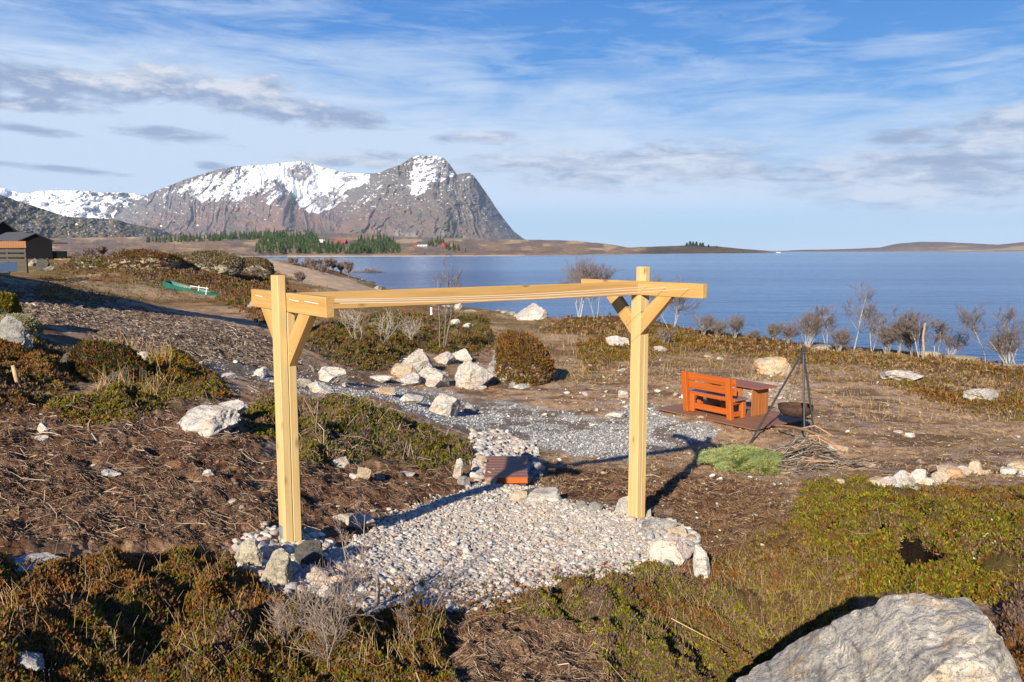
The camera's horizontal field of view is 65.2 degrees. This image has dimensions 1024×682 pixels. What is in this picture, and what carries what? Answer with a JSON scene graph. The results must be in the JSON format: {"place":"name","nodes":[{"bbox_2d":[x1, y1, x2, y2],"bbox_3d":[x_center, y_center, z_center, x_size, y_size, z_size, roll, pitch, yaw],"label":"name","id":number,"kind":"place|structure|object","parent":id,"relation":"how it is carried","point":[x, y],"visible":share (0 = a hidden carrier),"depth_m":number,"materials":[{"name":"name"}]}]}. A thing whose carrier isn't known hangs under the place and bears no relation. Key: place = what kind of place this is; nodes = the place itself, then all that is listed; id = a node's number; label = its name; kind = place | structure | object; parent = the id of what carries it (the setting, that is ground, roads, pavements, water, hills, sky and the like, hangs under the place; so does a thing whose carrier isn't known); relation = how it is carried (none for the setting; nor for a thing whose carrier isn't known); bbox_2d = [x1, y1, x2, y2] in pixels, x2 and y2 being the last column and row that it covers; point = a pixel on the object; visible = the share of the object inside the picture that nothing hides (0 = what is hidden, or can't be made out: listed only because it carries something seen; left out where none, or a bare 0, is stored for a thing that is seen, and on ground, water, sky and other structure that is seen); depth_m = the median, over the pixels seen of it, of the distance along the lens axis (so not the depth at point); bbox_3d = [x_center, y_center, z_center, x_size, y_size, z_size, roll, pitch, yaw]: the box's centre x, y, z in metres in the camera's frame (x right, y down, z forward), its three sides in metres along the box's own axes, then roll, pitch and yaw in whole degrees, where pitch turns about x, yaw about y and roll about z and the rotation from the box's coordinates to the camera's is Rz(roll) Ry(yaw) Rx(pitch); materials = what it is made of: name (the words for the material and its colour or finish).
{"place":"outdoors","nodes":[
{"label":"outdoors","id":0,"kind":"place"},
{"bbox_2d":[0,187,143,218],"bbox_3d":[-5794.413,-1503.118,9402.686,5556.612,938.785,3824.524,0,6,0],"label":"snowy hills","id":1,"kind":"structure","parent":0,"point":[88,204],"depth_m":8817.76,"materials":[{"name":"snow"}]},
{"bbox_2d":[0,195,173,237],"bbox_3d":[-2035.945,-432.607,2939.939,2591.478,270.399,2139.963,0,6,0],"label":"birch hill","id":2,"kind":"structure","parent":0,"point":[19,216],"depth_m":2531.46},
{"bbox_2d":[114,155,525,239],"bbox_3d":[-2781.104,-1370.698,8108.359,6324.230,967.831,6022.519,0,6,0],"label":"mountain","id":3,"kind":"structure","parent":0,"point":[425,196],"depth_m":6886.14,"materials":[{"name":"stone"}]},
{"bbox_2d":[49,232,775,256],"bbox_3d":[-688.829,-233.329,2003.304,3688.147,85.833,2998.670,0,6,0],"label":"coast","id":4,"kind":"structure","parent":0,"point":[244,247],"depth_m":1271.45},
{"bbox_2d":[146,228,465,253],"bbox_3d":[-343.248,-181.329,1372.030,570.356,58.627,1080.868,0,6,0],"label":"spruce forest","id":5,"kind":"object","parent":4,"relation":"on","point":[381,244],"visible":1,"depth_m":1137.74,"materials":[{"name":"green plant"}]},
{"bbox_2d":[210,360,720,460],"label":"gravel","id":6,"kind":"structure","parent":0,"point":[561,439],"depth_m":17.91,"materials":[{"name":"gravel"}]},
{"bbox_2d":[0,255,1023,681],"bbox_3d":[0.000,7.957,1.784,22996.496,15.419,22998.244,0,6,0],"label":"ground","id":7,"kind":"structure","parent":0,"point":[326,281],"depth_m":13.27,"materials":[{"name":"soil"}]},
{"bbox_2d":[0,262,17,274],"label":"covered tub","id":8,"kind":"object","parent":7,"relation":"on","point":[6,268],"visible":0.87,"depth_m":25.30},
{"bbox_2d":[0,291,24,314],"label":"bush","id":9,"kind":"object","parent":7,"relation":"on","point":[9,303],"visible":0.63,"depth_m":14.32,"materials":[{"name":"green plant"}]},
{"bbox_2d":[0,241,28,272],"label":"slat wall","id":10,"kind":"structure","parent":7,"relation":"on","point":[12,244],"depth_m":43.79,"materials":[{"name":"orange wood"}]},
{"bbox_2d":[0,315,33,349],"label":"rock","id":11,"kind":"object","parent":7,"relation":"on","point":[12,329],"visible":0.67,"depth_m":12.14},
{"bbox_2d":[0,312,44,337],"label":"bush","id":12,"kind":"object","parent":7,"relation":"on","point":[32,325],"visible":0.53,"depth_m":13.41,"materials":[{"name":"green plant"}]},
{"bbox_2d":[16,651,45,671],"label":"rock","id":13,"kind":"object","parent":7,"relation":"on","point":[35,661],"visible":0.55,"depth_m":3.69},
{"bbox_2d":[3,233,67,259],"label":"cabin","id":14,"kind":"object","parent":7,"relation":"on","point":[38,246],"visible":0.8,"depth_m":79.78,"materials":[{"name":"wood"}]},
{"bbox_2d":[14,552,62,572],"bbox_3d":[-3.088,1.433,5.128,0.423,0.078,0.282,-2,7,-14],"label":"rock","id":15,"kind":"object","parent":7,"relation":"on","point":[43,556],"visible":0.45,"depth_m":5.15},
{"bbox_2d":[64,254,108,269],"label":"heather knoll","id":16,"kind":"structure","parent":7,"relation":"on","point":[86,260],"depth_m":60.88,"materials":[{"name":"green plant"}]},
{"bbox_2d":[60,338,153,382],"bbox_3d":[-6.237,0.395,12.280,1.220,0.907,1.201,6,9,42],"label":"bush","id":17,"kind":"object","parent":7,"relation":"on","point":[84,359],"visible":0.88,"depth_m":12.08,"materials":[{"name":"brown plant"}]},
{"bbox_2d":[105,248,186,270],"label":"heather knoll","id":18,"kind":"structure","parent":7,"relation":"on","point":[141,258],"depth_m":59.93,"materials":[{"name":"brown plant"}]},
{"bbox_2d":[1,283,307,376],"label":"bark chips","id":19,"kind":"object","parent":7,"relation":"on","point":[124,330],"visible":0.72,"depth_m":18.77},
{"bbox_2d":[163,281,219,295],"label":"boat","id":20,"kind":"object","parent":7,"relation":"on","point":[173,285],"visible":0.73,"depth_m":48.97,"materials":[{"name":"green paint"}]},
{"bbox_2d":[179,405,240,436],"bbox_3d":[-3.710,1.031,9.701,0.708,0.451,0.596,2,7,19],"label":"rock","id":21,"kind":"object","parent":7,"relation":"on","point":[209,420],"visible":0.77,"depth_m":9.58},
{"bbox_2d":[179,249,246,277],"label":"heather knoll","id":22,"kind":"structure","parent":7,"relation":"on","point":[225,263],"depth_m":65.64,"materials":[{"name":"brown plant"}]},
{"bbox_2d":[219,399,247,414],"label":"rock","id":23,"kind":"object","parent":7,"relation":"on","point":[240,406],"visible":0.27,"depth_m":10.70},
{"bbox_2d":[242,256,275,276],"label":"heather knoll","id":24,"kind":"structure","parent":7,"relation":"on","point":[264,266],"depth_m":84.78,"materials":[{"name":"green plant"}]},
{"bbox_2d":[258,548,296,586],"bbox_3d":[-1.645,1.619,5.575,0.277,0.330,0.209,2,7,14],"label":"rock","id":25,"kind":"object","parent":7,"relation":"on","point":[278,571],"visible":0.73,"depth_m":5.51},
{"bbox_2d":[260,558,329,646],"bbox_3d":[-1.273,1.512,4.481,0.493,0.536,0.403,5,8,40],"label":"young birch","id":26,"kind":"object","parent":7,"relation":"on","point":[277,617],"visible":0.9,"depth_m":4.45,"materials":[{"name":"grey plant"}]},
{"bbox_2d":[294,539,326,567],"bbox_3d":[-1.524,1.645,6.072,0.215,0.253,0.209,-5,8,-37],"label":"rock","id":27,"kind":"object","parent":7,"relation":"on","point":[308,552],"visible":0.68,"depth_m":6.03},
{"bbox_2d":[308,381,331,393],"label":"rock","id":28,"kind":"object","parent":7,"relation":"on","point":[319,387],"visible":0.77,"depth_m":15.80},
{"bbox_2d":[282,556,382,670],"bbox_3d":[-0.986,1.544,4.310,0.485,0.660,0.738,-2,7,-18],"label":"young birch","id":29,"kind":"object","parent":7,"relation":"on","point":[323,627],"visible":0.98,"depth_m":4.29,"materials":[{"name":"grey plant"}]},
{"bbox_2d":[318,366,347,384],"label":"rock","id":30,"kind":"object","parent":7,"relation":"on","point":[337,375],"visible":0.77,"depth_m":19.12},
{"bbox_2d":[321,543,376,620],"bbox_3d":[-0.963,1.468,4.664,0.391,0.502,0.506,0,6,0],"label":"young birch","id":31,"kind":"object","parent":7,"relation":"on","point":[362,597],"visible":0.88,"depth_m":4.68,"materials":[{"name":"grey plant"}]},
{"bbox_2d":[338,309,368,337],"bbox_3d":[-5.387,-0.666,26.878,1.246,1.498,1.474,0,6,0],"label":"dead shrub","id":32,"kind":"object","parent":7,"relation":"on","point":[355,322],"visible":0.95,"depth_m":26.89,"materials":[{"name":"beige plant"}]},
{"bbox_2d":[333,513,375,528],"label":"rock","id":33,"kind":"object","parent":7,"relation":"on","point":[347,518],"visible":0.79,"depth_m":7.62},
{"bbox_2d":[332,497,387,606],"bbox_3d":[-0.979,1.439,5.000,0.396,0.952,0.251,5,8,38],"label":"young birch","id":34,"kind":"object","parent":7,"relation":"on","point":[345,541],"visible":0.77,"depth_m":5.01,"materials":[{"name":"grey plant"}]},
{"bbox_2d":[357,467,370,480],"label":"rock","id":35,"kind":"object","parent":7,"relation":"on","point":[364,473],"visible":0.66,"depth_m":9.62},
{"bbox_2d":[375,566,379,604],"bbox_3d":[-0.898,1.669,5.343,0.035,0.346,0.030,0,6,0],"label":"stick","id":36,"kind":"object","parent":7,"relation":"on","point":[377,586],"visible":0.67,"depth_m":5.33,"materials":[{"name":"wood"}]},
{"bbox_2d":[368,308,409,342],"bbox_3d":[-4.408,-0.536,28.744,1.605,1.570,1.929,0,6,0],"label":"dead shrub","id":37,"kind":"object","parent":7,"relation":"on","point":[382,322],"visible":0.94,"depth_m":28.65,"materials":[{"name":"grey plant"}]},
{"bbox_2d":[0,379,785,681],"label":"peat clods","id":38,"kind":"object","parent":7,"relation":"on","point":[565,628],"visible":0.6,"depth_m":6.43,"materials":[{"name":"soil"}]},
{"bbox_2d":[390,363,416,377],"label":"rock","id":39,"kind":"object","parent":7,"relation":"on","point":[400,370],"visible":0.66,"depth_m":24.48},
{"bbox_2d":[396,372,421,384],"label":"rock","id":40,"kind":"object","parent":7,"relation":"on","point":[412,378],"visible":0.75,"depth_m":23.49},
{"bbox_2d":[400,393,423,403],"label":"rock","id":41,"kind":"object","parent":7,"relation":"on","point":[412,398],"visible":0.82,"depth_m":18.95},
{"bbox_2d":[402,348,434,372],"bbox_3d":[-3.016,0.792,26.022,1.153,1.143,0.811,0,6,4],"label":"rock","id":42,"kind":"object","parent":7,"relation":"on","point":[418,360],"visible":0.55,"depth_m":25.72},
{"bbox_2d":[394,560,457,642],"bbox_3d":[-0.600,1.641,4.726,0.285,0.602,0.608,4,8,31],"label":"young birch","id":43,"kind":"object","parent":7,"relation":"on","point":[404,614],"visible":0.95,"depth_m":4.78,"materials":[{"name":"grey plant"}]},
{"bbox_2d":[418,367,448,386],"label":"rock","id":44,"kind":"object","parent":7,"relation":"on","point":[427,373],"visible":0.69,"depth_m":24.05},
{"bbox_2d":[434,352,453,364],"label":"rock","id":45,"kind":"object","parent":7,"relation":"on","point":[446,358],"visible":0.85,"depth_m":28.38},
{"bbox_2d":[429,393,460,416],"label":"rock","id":46,"kind":"object","parent":7,"relation":"on","point":[445,404],"visible":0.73,"depth_m":18.44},
{"bbox_2d":[429,256,462,347],"bbox_3d":[-2.451,-1.451,31.270,1.447,3.743,1.260,-4,8,-31],"label":"birch sapling","id":47,"kind":"object","parent":7,"relation":"on","point":[446,306],"visible":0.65,"depth_m":31.15,"materials":[{"name":"grey plant"}]},
{"bbox_2d":[452,458,463,478],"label":"rock","id":48,"kind":"object","parent":7,"relation":"on","point":[458,470],"visible":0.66,"depth_m":11.23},
{"bbox_2d":[452,348,472,361],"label":"rock","id":49,"kind":"object","parent":7,"relation":"on","point":[464,354],"visible":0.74,"depth_m":29.83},
{"bbox_2d":[231,428,701,614],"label":"pebbles","id":50,"kind":"object","parent":7,"relation":"on","point":[492,442],"visible":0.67,"depth_m":7.25,"materials":[{"name":"gravel"}]},
{"bbox_2d":[235,539,262,567],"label":"rock","id":51,"kind":"object","parent":50,"relation":"on","point":[251,551],"visible":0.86,"depth_m":5.81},
{"bbox_2d":[668,526,687,536],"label":"rock","id":52,"kind":"object","parent":50,"relation":"on","point":[681,531],"visible":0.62,"depth_m":8.13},
{"bbox_2d":[454,360,494,389],"bbox_3d":[-1.157,1.165,24.810,1.188,1.255,0.984,-4,8,-30],"label":"rock","id":53,"kind":"object","parent":7,"relation":"on","point":[469,374],"visible":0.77,"depth_m":24.41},
{"bbox_2d":[251,267,706,541],"bbox_3d":[-0.209,0.825,7.615,4.211,3.001,1.795,-5,8,-37],"label":"pergola","id":54,"kind":"object","parent":7,"relation":"on","point":[278,305],"visible":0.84,"depth_m":6.98,"materials":[{"name":"yellow wood"}]},
{"bbox_2d":[333,480,654,614],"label":"fine pebbles","id":55,"kind":"object","parent":7,"relation":"on","point":[401,554],"visible":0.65,"depth_m":7.34,"materials":[{"name":"gravel"}]},
{"bbox_2d":[0,256,1023,681],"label":"heather","id":56,"kind":"object","parent":7,"relation":"on","point":[206,656],"visible":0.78,"depth_m":5.99,"materials":[{"name":"green plant"}]},
{"bbox_2d":[924,314,951,356],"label":"birch tree","id":57,"kind":"object","parent":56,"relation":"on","point":[940,331],"visible":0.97,"depth_m":33.59,"materials":[{"name":"grey plant"}]},
{"bbox_2d":[945,300,991,361],"bbox_3d":[19.431,-0.370,34.137,1.657,2.768,1.617,0,6,0],"label":"birch tree","id":58,"kind":"object","parent":56,"relation":"on","point":[968,322],"visible":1,"depth_m":34.08,"materials":[{"name":"grey plant"}]},
{"bbox_2d":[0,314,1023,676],"bbox_3d":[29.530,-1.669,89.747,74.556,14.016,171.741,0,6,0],"label":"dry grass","id":59,"kind":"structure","parent":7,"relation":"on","point":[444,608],"depth_m":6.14,"materials":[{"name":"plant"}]},
{"bbox_2d":[0,276,1023,681],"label":"dead twigs","id":60,"kind":"object","parent":7,"relation":"on","point":[52,506],"depth_m":7.79,"materials":[{"name":"wood"}]},
{"bbox_2d":[8,354,1022,545],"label":"loose stones","id":61,"kind":"object","parent":7,"relation":"on","point":[567,441],"visible":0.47,"depth_m":18.21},
{"bbox_2d":[509,490,527,500],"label":"rock","id":62,"kind":"object","parent":7,"relation":"on","point":[518,495],"visible":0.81,"depth_m":10.10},
{"bbox_2d":[487,329,556,386],"bbox_3d":[0.292,0.855,26.055,2.371,2.541,2.405,0,6,0],"label":"shrub","id":63,"kind":"object","parent":7,"relation":"on","point":[523,357],"visible":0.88,"depth_m":25.19,"materials":[{"name":"brown plant"}]},
{"bbox_2d":[516,303,547,319],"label":"rock","id":64,"kind":"object","parent":7,"relation":"on","point":[532,311],"visible":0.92,"depth_m":49.09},
{"bbox_2d":[526,487,561,501],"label":"rock","id":65,"kind":"object","parent":7,"relation":"on","point":[549,494],"visible":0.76,"depth_m":10.01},
{"bbox_2d":[559,252,606,316],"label":"birch tree","id":66,"kind":"object","parent":7,"relation":"on","point":[579,272],"visible":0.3,"depth_m":49.49,"materials":[{"name":"grey plant"}]},
{"bbox_2d":[559,255,622,317],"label":"birch tree","id":67,"kind":"object","parent":7,"relation":"on","point":[594,273],"visible":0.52,"depth_m":48.12,"materials":[{"name":"grey plant"}]},
{"bbox_2d":[605,336,629,345],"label":"rock","id":68,"kind":"object","parent":7,"relation":"on","point":[612,340],"visible":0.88,"depth_m":35.35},
{"bbox_2d":[615,496,627,514],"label":"rock","id":69,"kind":"object","parent":7,"relation":"on","point":[621,506],"visible":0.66,"depth_m":9.07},
{"bbox_2d":[641,517,677,530],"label":"rock","id":70,"kind":"object","parent":7,"relation":"on","point":[654,524],"visible":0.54,"depth_m":8.27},
{"bbox_2d":[656,327,678,341],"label":"birch shrub","id":71,"kind":"object","parent":7,"relation":"on","point":[668,336],"visible":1,"depth_m":37.35,"materials":[{"name":"grey plant"}]},
{"bbox_2d":[647,536,693,566],"bbox_3d":[1.397,1.846,6.938,0.436,0.275,0.282,0,6,0],"label":"rock","id":72,"kind":"object","parent":7,"relation":"on","point":[671,545],"visible":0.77,"depth_m":6.90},
{"bbox_2d":[649,272,705,328],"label":"birch tree","id":73,"kind":"object","parent":7,"relation":"on","point":[677,299],"visible":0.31,"depth_m":43.98,"materials":[{"name":"grey plant"}]},
{"bbox_2d":[693,545,709,579],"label":"rock","id":74,"kind":"object","parent":7,"relation":"on","point":[700,559],"visible":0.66,"depth_m":6.55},
{"bbox_2d":[690,312,715,334],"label":"birch shrub","id":75,"kind":"object","parent":7,"relation":"on","point":[707,323],"visible":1,"depth_m":41.67,"materials":[{"name":"grey plant"}]},
{"bbox_2d":[710,318,728,336],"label":"birch shrub","id":76,"kind":"object","parent":7,"relation":"on","point":[717,328],"visible":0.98,"depth_m":41.20,"materials":[{"name":"grey plant"}]},
{"bbox_2d":[655,400,810,431],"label":"wooden platform","id":77,"kind":"structure","parent":7,"relation":"on","point":[749,422],"depth_m":19.28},
{"bbox_2d":[681,370,748,420],"bbox_3d":[4.962,1.305,19.675,0.688,1.031,1.640,-5,8,-35],"label":"bench","id":78,"kind":"object","parent":77,"relation":"on","point":[727,393],"visible":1,"depth_m":19.53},
{"bbox_2d":[706,377,777,415],"bbox_3d":[5.722,1.398,20.190,0.734,0.720,1.750,-5,8,-35],"label":"table","id":79,"kind":"object","parent":77,"relation":"on","point":[759,399],"visible":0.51,"depth_m":19.71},
{"bbox_2d":[720,311,749,337],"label":"birch shrub","id":80,"kind":"object","parent":7,"relation":"on","point":[735,325],"visible":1,"depth_m":40.97,"materials":[{"name":"grey plant"}]},
{"bbox_2d":[692,443,782,475],"bbox_3d":[4.026,2.120,14.377,1.657,0.364,1.505,2,7,21],"label":"spruce branch","id":81,"kind":"object","parent":7,"relation":"on","point":[753,455],"visible":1,"depth_m":14.26,"materials":[{"name":"green plant"}]},
{"bbox_2d":[765,323,781,339],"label":"birch shrub","id":82,"kind":"object","parent":7,"relation":"on","point":[774,330],"visible":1,"depth_m":41.56,"materials":[{"name":"grey plant"}]},
{"bbox_2d":[754,356,793,376],"bbox_3d":[9.564,1.095,29.204,1.397,1.108,0.879,2,7,20],"label":"rock","id":83,"kind":"object","parent":7,"relation":"on","point":[778,366],"visible":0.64,"depth_m":28.88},
{"bbox_2d":[749,346,815,443],"bbox_3d":[5.971,1.192,17.279,1.717,2.079,0.478,-3,7,-24],"label":"fire tripod","id":84,"kind":"object","parent":7,"relation":"on","point":[803,353],"visible":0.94,"depth_m":17.46,"materials":[{"name":"black metal"}]},
{"bbox_2d":[778,360,813,417],"bbox_3d":[6.447,0.972,18.125,0.770,1.526,0.770,-6,8,-40],"label":"fire bowl","id":85,"kind":"object","parent":84,"relation":"hanging from","point":[792,409],"visible":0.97,"depth_m":17.98,"materials":[{"name":"metal"}]},
{"bbox_2d":[777,322,799,342],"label":"birch shrub","id":86,"kind":"object","parent":7,"relation":"on","point":[788,333],"visible":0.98,"depth_m":40.32,"materials":[{"name":"grey plant"}]},
{"bbox_2d":[724,435,880,473],"bbox_3d":[5.409,2.049,14.691,3.100,0.764,2.214,0,6,0],"label":"brushwood","id":87,"kind":"object","parent":7,"relation":"on","point":[795,458],"visible":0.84,"depth_m":14.29,"materials":[{"name":"wood"}]},
{"bbox_2d":[790,307,828,346],"bbox_3d":[14.934,-0.721,40.108,2.027,2.162,2.262,-6,9,-42],"label":"birch shrub","id":88,"kind":"object","parent":7,"relation":"on","point":[812,326],"visible":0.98,"depth_m":39.85,"materials":[{"name":"grey plant"}]},
{"bbox_2d":[811,303,838,342],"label":"birch tree","id":89,"kind":"object","parent":7,"relation":"on","point":[830,319],"visible":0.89,"depth_m":39.61,"materials":[{"name":"grey plant"}]},
{"bbox_2d":[827,327,854,351],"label":"birch shrub","id":90,"kind":"object","parent":7,"relation":"on","point":[842,337],"visible":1,"depth_m":37.61,"materials":[{"name":"grey plant"}]},
{"bbox_2d":[842,280,876,351],"bbox_3d":[15.848,-1.087,36.544,1.514,3.467,1.908,4,8,32],"label":"birch tree","id":91,"kind":"object","parent":7,"relation":"on","point":[861,313],"visible":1,"depth_m":36.58,"materials":[{"name":"grey plant"}]},
{"bbox_2d":[859,303,890,351],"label":"birch tree","id":92,"kind":"object","parent":7,"relation":"on","point":[876,317],"visible":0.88,"depth_m":36.56,"materials":[{"name":"grey plant"}]},
{"bbox_2d":[736,593,1021,681],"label":"boulder","id":93,"kind":"object","parent":7,"relation":"on","point":[915,637],"visible":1,"depth_m":4.03,"materials":[{"name":"stone"}]},
{"bbox_2d":[867,322,897,353],"bbox_3d":[16.837,-0.186,35.707,1.503,1.743,1.503,-2,7,-18],"label":"birch shrub","id":94,"kind":"object","parent":7,"relation":"on","point":[883,333],"visible":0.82,"depth_m":35.75,"materials":[{"name":"grey plant"}]},
{"bbox_2d":[879,370,923,380],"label":"rock","id":95,"kind":"object","parent":7,"relation":"on","point":[898,375],"visible":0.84,"depth_m":28.76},
{"bbox_2d":[882,305,921,353],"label":"birch tree","id":96,"kind":"object","parent":7,"relation":"on","point":[903,318],"visible":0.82,"depth_m":35.00,"materials":[{"name":"grey plant"}]},
{"bbox_2d":[893,470,915,485],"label":"stone","id":97,"kind":"object","parent":7,"relation":"on","point":[903,477],"visible":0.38,"depth_m":11.53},
{"bbox_2d":[897,325,920,355],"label":"birch shrub","id":98,"kind":"object","parent":7,"relation":"on","point":[909,339],"visible":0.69,"depth_m":34.97,"materials":[{"name":"grey plant"}]},
{"bbox_2d":[905,309,931,357],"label":"birch tree","id":99,"kind":"object","parent":7,"relation":"on","point":[919,330],"visible":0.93,"depth_m":33.51,"materials":[{"name":"grey plant"}]},
{"bbox_2d":[911,469,926,483],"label":"stone","id":100,"kind":"object","parent":7,"relation":"on","point":[919,475],"visible":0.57,"depth_m":11.92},
{"bbox_2d":[936,464,963,477],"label":"stone","id":101,"kind":"object","parent":7,"relation":"on","point":[950,471],"visible":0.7,"depth_m":12.56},
{"bbox_2d":[938,330,970,354],"bbox_3d":[19.916,0.127,36.059,1.452,1.361,0.871,2,7,13],"label":"birch shrub","id":102,"kind":"object","parent":7,"relation":"on","point":[950,339],"visible":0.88,"depth_m":36.02,"materials":[{"name":"grey plant"}]},
{"bbox_2d":[963,388,998,400],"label":"rock","id":103,"kind":"object","parent":7,"relation":"on","point":[986,393],"visible":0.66,"depth_m":24.46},
{"bbox_2d":[980,302,1023,365],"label":"birch tree","id":104,"kind":"object","parent":7,"relation":"on","point":[1010,314],"visible":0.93,"depth_m":32.96,"materials":[{"name":"grey plant"}]},
{"bbox_2d":[984,325,1023,363],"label":"birch shrub","id":105,"kind":"object","parent":7,"relation":"on","point":[1000,347],"visible":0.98,"depth_m":32.94,"materials":[{"name":"grey plant"}]},
{"bbox_2d":[0,0,1023,250],"label":"sky","id":106,"kind":"structure","parent":0,"point":[767,125],"materials":[{"name":"blue"}]},
{"bbox_2d":[262,251,1023,364],"bbox_3d":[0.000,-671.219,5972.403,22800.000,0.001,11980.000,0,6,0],"label":"sea","id":107,"kind":"structure","parent":0,"point":[760,291],"depth_m":179.03,"materials":[{"name":"liquid"}]},
{"bbox_2d":[774,242,1023,251],"bbox_3d":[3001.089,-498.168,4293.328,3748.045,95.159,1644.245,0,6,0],"label":"islands","id":108,"kind":"object","parent":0,"point":[942,247],"visible":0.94,"depth_m":3834.97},
{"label":"rock","id":109,"kind":"object","parent":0,"visible":0},
{"bbox_2d":[485,456,527,486],"bbox_3d":[-0.081,2.021,12.021,0.630,0.284,1.201,0,6,0],"label":"wooden step","id":110,"kind":"object","parent":109,"relation":"on","point":[508,469],"visible":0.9,"depth_m":11.83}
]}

